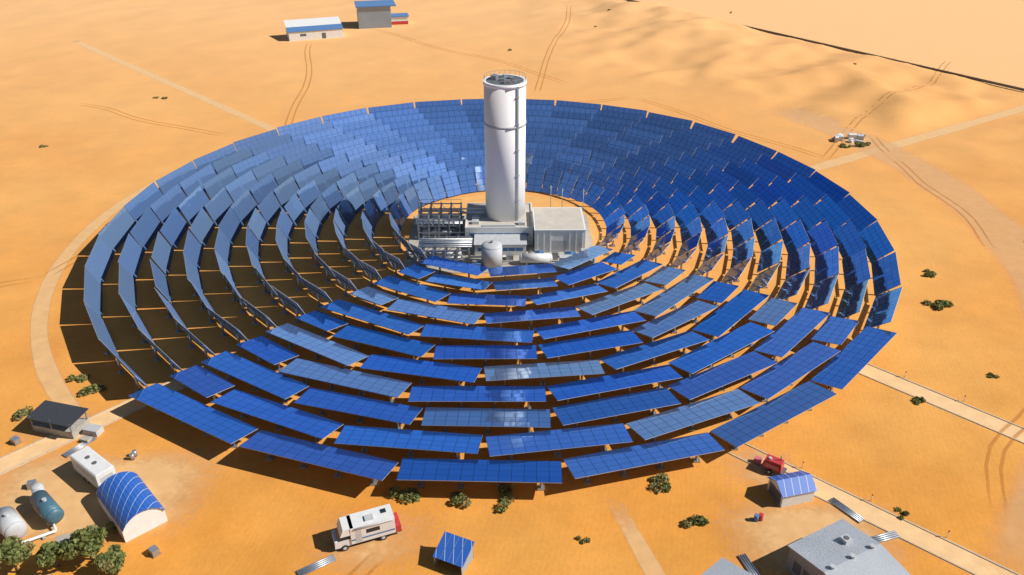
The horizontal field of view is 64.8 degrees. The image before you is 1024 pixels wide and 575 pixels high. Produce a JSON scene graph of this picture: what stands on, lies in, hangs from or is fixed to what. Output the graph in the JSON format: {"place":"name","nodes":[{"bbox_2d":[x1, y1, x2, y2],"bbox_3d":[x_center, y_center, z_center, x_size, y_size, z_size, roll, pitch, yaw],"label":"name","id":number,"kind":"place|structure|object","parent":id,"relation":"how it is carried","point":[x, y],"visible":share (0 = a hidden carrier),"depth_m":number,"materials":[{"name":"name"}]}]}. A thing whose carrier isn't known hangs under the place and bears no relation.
{"place":"outdoors","nodes":[
{"label":"outdoors","id":0,"kind":"place"},
{"bbox_2d":[84,99,902,490],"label":"heliostat field","id":1,"kind":"structure","parent":0,"point":[604,155],"depth_m":140.92,"materials":[{"name":"glass"}]},
{"bbox_2d":[409,194,597,275],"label":"sandy ground","id":2,"kind":"structure","parent":0,"point":[537,201],"depth_m":179.12,"materials":[{"name":"orange sand"}]},
{"bbox_2d":[415,187,585,212],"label":"plant masts","id":3,"kind":"object","parent":2,"relation":"on","point":[562,190],"visible":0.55,"depth_m":169.10},
{"bbox_2d":[483,74,526,221],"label":"solar tower","id":4,"kind":"structure","parent":2,"relation":"on","point":[500,134],"depth_m":155.33,"materials":[{"name":"grey"}]},
{"bbox_2d":[484,70,525,220],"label":"tower fittings","id":5,"kind":"object","parent":4,"relation":"attached to","point":[505,78],"visible":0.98,"depth_m":152.82,"materials":[{"name":"silver metal"}]},
{"bbox_2d":[0,0,1023,574],"bbox_3d":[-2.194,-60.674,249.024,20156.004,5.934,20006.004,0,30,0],"label":"ground","id":6,"kind":"structure","parent":0,"point":[946,208],"depth_m":155.56,"materials":[{"name":"orange sand"}]},
{"bbox_2d":[0,524,125,574],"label":"trees","id":7,"kind":"object","parent":6,"relation":"on","point":[111,560],"visible":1,"depth_m":89.18,"materials":[{"name":"green plant"}]},
{"bbox_2d":[283,16,342,40],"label":"site office","id":8,"kind":"structure","parent":6,"relation":"on","point":[313,28],"depth_m":319.94,"materials":[{"name":"white paint"}]},
{"bbox_2d":[354,0,408,28],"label":"building","id":9,"kind":"structure","parent":6,"relation":"on","point":[374,14],"depth_m":335.75,"materials":[{"name":"blue paint"}]},
{"bbox_2d":[432,531,473,574],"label":"shed","id":10,"kind":"structure","parent":6,"relation":"on","point":[453,549],"depth_m":90.82,"materials":[{"name":"blue metal"}]},
{"bbox_2d":[10,371,965,574],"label":"site clutter","id":11,"kind":"object","parent":6,"relation":"on","point":[153,550],"visible":0.91,"depth_m":95.11,"materials":[{"name":"blue paint"}]},
{"bbox_2d":[403,215,596,273],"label":"plant pad slab","id":12,"kind":"structure","parent":6,"relation":"on","point":[413,240],"depth_m":157.81,"materials":[{"name":"grey concrete"}]},
{"bbox_2d":[418,232,472,265],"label":"pipe rack","id":13,"kind":"object","parent":12,"relation":"on","point":[446,242],"visible":0.91,"depth_m":154.72,"materials":[{"name":"silver metal"}]},
{"bbox_2d":[415,199,486,239],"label":"pipe rack","id":14,"kind":"object","parent":12,"relation":"on","point":[430,219],"visible":0.91,"depth_m":164.16,"materials":[{"name":"silver metal"}]},
{"bbox_2d":[481,240,502,267],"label":"storage tank","id":15,"kind":"object","parent":12,"relation":"on","point":[491,253],"visible":0.98,"depth_m":151.69,"materials":[{"name":"silver metal"}]},
{"bbox_2d":[465,203,532,255],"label":"power plant building","id":16,"kind":"structure","parent":12,"relation":"on","point":[515,237],"depth_m":159.96,"materials":[{"name":"white paint"}]},
{"bbox_2d":[470,248,587,268],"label":"plant equipment","id":17,"kind":"object","parent":12,"relation":"on","point":[509,256],"visible":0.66,"depth_m":155.38,"materials":[{"name":"grey paint"}]},
{"bbox_2d":[519,253,552,264],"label":"pressure vessel","id":18,"kind":"object","parent":12,"relation":"on","point":[527,258],"visible":0.99,"depth_m":153.12,"materials":[{"name":"white paint"}]},
{"bbox_2d":[532,207,585,251],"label":"turbine hall","id":19,"kind":"structure","parent":12,"relation":"on","point":[561,229],"depth_m":158.32,"materials":[{"name":"white paint"}]},
{"bbox_2d":[13,1,999,543],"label":"desert shrubs","id":20,"kind":"object","parent":6,"relation":"on","point":[459,497],"visible":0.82,"depth_m":101.31,"materials":[{"name":"green plant"}]},
{"bbox_2d":[0,41,1023,574],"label":"dirt road tracks","id":21,"kind":"object","parent":6,"relation":"on","point":[166,481],"depth_m":103.31},
{"bbox_2d":[0,482,72,542],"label":"storage tanks","id":22,"kind":"object","parent":21,"relation":"on","point":[48,509],"visible":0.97,"depth_m":95.09,"materials":[{"name":"metal"}]},
{"bbox_2d":[25,400,103,442],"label":"shed","id":23,"kind":"structure","parent":21,"relation":"on","point":[59,419],"depth_m":110.92,"materials":[{"name":"metal"}]},
{"bbox_2d":[69,446,115,487],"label":"trailer","id":24,"kind":"object","parent":21,"relation":"on","point":[94,468],"visible":0.94,"depth_m":101.82,"materials":[{"name":"white paint"}]},
{"bbox_2d":[96,471,167,541],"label":"barrel roof shed","id":25,"kind":"structure","parent":21,"relation":"on","point":[132,507],"depth_m":95.94,"materials":[{"name":"white paint"}]},
{"bbox_2d":[332,504,401,550],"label":"motorhome","id":26,"kind":"object","parent":21,"relation":"on","point":[382,522],"visible":1,"depth_m":93.27,"materials":[{"name":"white paint"}]},
{"bbox_2d":[0,337,1023,574],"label":"road kerbs","id":27,"kind":"structure","parent":21,"relation":"on","point":[964,548],"depth_m":107.80,"materials":[{"name":"concrete"}]},
{"bbox_2d":[753,454,786,474],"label":"truck","id":28,"kind":"object","parent":21,"relation":"on","point":[770,464],"visible":0.89,"depth_m":103.97,"materials":[{"name":"red paint"}]},
{"bbox_2d":[833,133,863,142],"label":"vehicles","id":29,"kind":"object","parent":21,"relation":"on","point":[851,137],"visible":0.98,"depth_m":215.74,"materials":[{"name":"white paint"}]},
{"bbox_2d":[701,557,752,574],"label":"building roof","id":30,"kind":"structure","parent":6,"relation":"on","point":[722,566],"depth_m":86.53,"materials":[{"name":"grey metal"}]},
{"bbox_2d":[767,471,817,507],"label":"blue roof shed","id":31,"kind":"structure","parent":6,"relation":"on","point":[792,488],"depth_m":99.29,"materials":[{"name":"white paint"}]},
{"bbox_2d":[627,0,1023,90],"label":"boundary fence","id":32,"kind":"object","parent":6,"relation":"on","point":[931,68],"visible":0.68,"depth_m":288.84,"materials":[{"name":"brown metal"}]},
{"bbox_2d":[786,519,910,574],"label":"warehouse","id":33,"kind":"structure","parent":6,"relation":"on","point":[842,547],"depth_m":87.95,"materials":[{"name":"grey concrete"}]}
]}

